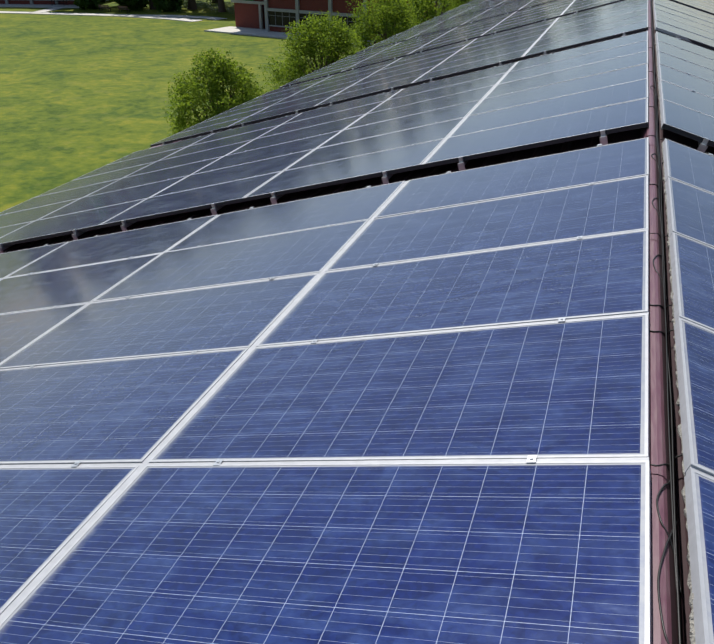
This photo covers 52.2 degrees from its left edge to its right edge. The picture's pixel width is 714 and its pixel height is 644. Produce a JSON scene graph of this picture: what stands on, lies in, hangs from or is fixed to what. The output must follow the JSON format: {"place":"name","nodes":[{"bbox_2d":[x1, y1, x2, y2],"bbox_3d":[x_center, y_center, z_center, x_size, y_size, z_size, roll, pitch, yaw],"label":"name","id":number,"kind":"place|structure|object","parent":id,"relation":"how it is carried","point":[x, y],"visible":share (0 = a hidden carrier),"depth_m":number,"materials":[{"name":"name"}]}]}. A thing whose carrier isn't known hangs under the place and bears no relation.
{"place":"outdoors","nodes":[
{"label":"outdoors","id":0,"kind":"place"},
{"bbox_2d":[0,0,226,21],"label":"foot path","id":1,"kind":"structure","parent":0,"point":[185,18],"depth_m":96.47,"materials":[{"name":"concrete"}]},
{"bbox_2d":[0,0,361,211],"bbox_3d":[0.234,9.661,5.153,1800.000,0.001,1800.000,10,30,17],"label":"ground","id":2,"kind":"structure","parent":0,"point":[80,96],"depth_m":57.65,"materials":[{"name":"green plant"}]},
{"bbox_2d":[0,0,78,7],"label":"school wing","id":3,"kind":"structure","parent":2,"relation":"on","point":[31,3],"depth_m":108.21,"materials":[{"name":"red brick"}]},
{"bbox_2d":[74,0,104,9],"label":"bush","id":4,"kind":"object","parent":2,"relation":"on","point":[88,4],"visible":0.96,"depth_m":102.84,"materials":[{"name":"green plant"}]},
{"bbox_2d":[98,5,110,11],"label":"bench","id":5,"kind":"object","parent":2,"relation":"on","point":[101,6],"visible":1,"depth_m":100.93,"materials":[{"name":"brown wood"}]},
{"bbox_2d":[118,6,129,12],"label":"bench","id":6,"kind":"object","parent":2,"relation":"on","point":[123,9],"visible":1,"depth_m":99.41,"materials":[{"name":"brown wood"}]},
{"bbox_2d":[109,0,148,10],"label":"bush","id":7,"kind":"object","parent":2,"relation":"on","point":[138,5],"visible":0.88,"depth_m":101.18,"materials":[{"name":"green plant"}]},
{"bbox_2d":[149,0,155,8],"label":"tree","id":8,"kind":"object","parent":2,"relation":"on","point":[151,3],"visible":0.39,"depth_m":103.54,"materials":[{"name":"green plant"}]},
{"bbox_2d":[152,0,182,12],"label":"bush","id":9,"kind":"object","parent":2,"relation":"on","point":[168,5],"visible":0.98,"depth_m":99.94,"materials":[{"name":"green plant"}]},
{"bbox_2d":[188,0,196,9],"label":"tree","id":10,"kind":"object","parent":2,"relation":"on","point":[192,4],"visible":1,"depth_m":103.16,"materials":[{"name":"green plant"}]},
{"bbox_2d":[161,48,265,135],"bbox_3d":[-4.925,-6.698,27.599,4.298,7.054,4.476,-3,29,-5],"label":"tree","id":11,"kind":"object","parent":2,"relation":"on","point":[212,80],"visible":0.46,"depth_m":25.88,"materials":[{"name":"green plant"}]},
{"bbox_2d":[206,0,226,11],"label":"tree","id":12,"kind":"object","parent":2,"relation":"on","point":[221,6],"visible":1,"depth_m":100.35,"materials":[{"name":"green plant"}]},
{"bbox_2d":[258,10,366,92],"bbox_3d":[-1.640,-11.288,35.639,5.978,7.356,5.204,10,30,17],"label":"tree","id":13,"kind":"object","parent":2,"relation":"on","point":[313,41],"visible":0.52,"depth_m":34.02,"materials":[{"name":"green plant"}]},
{"bbox_2d":[204,0,448,45],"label":"school building","id":14,"kind":"structure","parent":2,"relation":"on","point":[267,18],"depth_m":80.29,"materials":[{"name":"brick"}]},
{"bbox_2d":[337,0,419,52],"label":"tree","id":15,"kind":"object","parent":2,"relation":"on","point":[394,13],"visible":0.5,"depth_m":43.01,"materials":[{"name":"green plant"}]},
{"bbox_2d":[407,0,462,24],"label":"tree","id":16,"kind":"object","parent":2,"relation":"on","point":[423,6],"visible":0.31,"depth_m":52.05,"materials":[{"name":"green plant"}]},
{"bbox_2d":[433,0,471,15],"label":"tree","id":17,"kind":"object","parent":2,"relation":"on","point":[464,1],"visible":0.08,"depth_m":60.89,"materials":[{"name":"green plant"}]},
{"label":"hall walls","id":18,"kind":"object","parent":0,"visible":0},
{"bbox_2d":[3,36,713,252],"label":"roof","id":19,"kind":"structure","parent":18,"relation":"on","point":[579,144],"depth_m":7.82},
{"bbox_2d":[0,0,629,466],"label":"panel clamps","id":20,"kind":"object","parent":19,"relation":"on","point":[384,180],"visible":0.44,"depth_m":7.47,"materials":[{"name":"silver metal"}]},
{"bbox_2d":[0,0,650,643],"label":"solar array","id":21,"kind":"object","parent":20,"relation":"on","point":[466,552],"visible":1,"depth_m":3.42,"materials":[{"name":"glass"}]},
{"bbox_2d":[0,0,648,622],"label":"panel gap strips","id":22,"kind":"object","parent":21,"relation":"attached to","point":[110,500],"visible":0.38,"depth_m":3.34,"materials":[{"name":"white metal"}]},
{"bbox_2d":[2,0,648,245],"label":"mounting rail","id":23,"kind":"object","parent":21,"relation":"attached to","point":[550,142],"depth_m":8.48,"materials":[{"name":"black metal"}]},
{"bbox_2d":[599,0,698,643],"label":"ridge cap","id":24,"kind":"object","parent":19,"relation":"on","point":[658,442],"visible":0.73,"depth_m":2.60,"materials":[{"name":"metal"}]},
{"bbox_2d":[644,0,682,643],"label":"cables","id":25,"kind":"object","parent":24,"relation":"on","point":[671,481],"visible":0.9,"depth_m":2.37,"materials":[{"name":"black plastic"}]},
{"bbox_2d":[652,2,695,643],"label":"foam seal","id":26,"kind":"object","parent":24,"relation":"on","point":[691,616],"visible":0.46,"depth_m":2.45,"materials":[{"name":"black rubber"}]},
{"bbox_2d":[670,3,713,155],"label":"panel clamps","id":27,"kind":"object","parent":19,"relation":"on","point":[703,146],"visible":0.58,"depth_m":5.92,"materials":[{"name":"silver metal"}]},
{"bbox_2d":[653,0,713,643],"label":"solar array","id":28,"kind":"object","parent":27,"relation":"on","point":[690,212],"visible":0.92,"depth_m":3.71,"materials":[{"name":"glass"}]},
{"bbox_2d":[656,20,713,477],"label":"panel gap strips","id":29,"kind":"object","parent":28,"relation":"attached to","point":[698,470],"visible":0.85,"depth_m":3.04,"materials":[{"name":"metal"}]},
{"bbox_2d":[657,0,713,146],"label":"mounting rail","id":30,"kind":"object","parent":28,"relation":"attached to","point":[684,133],"depth_m":5.98,"materials":[{"name":"black metal"}]}
]}

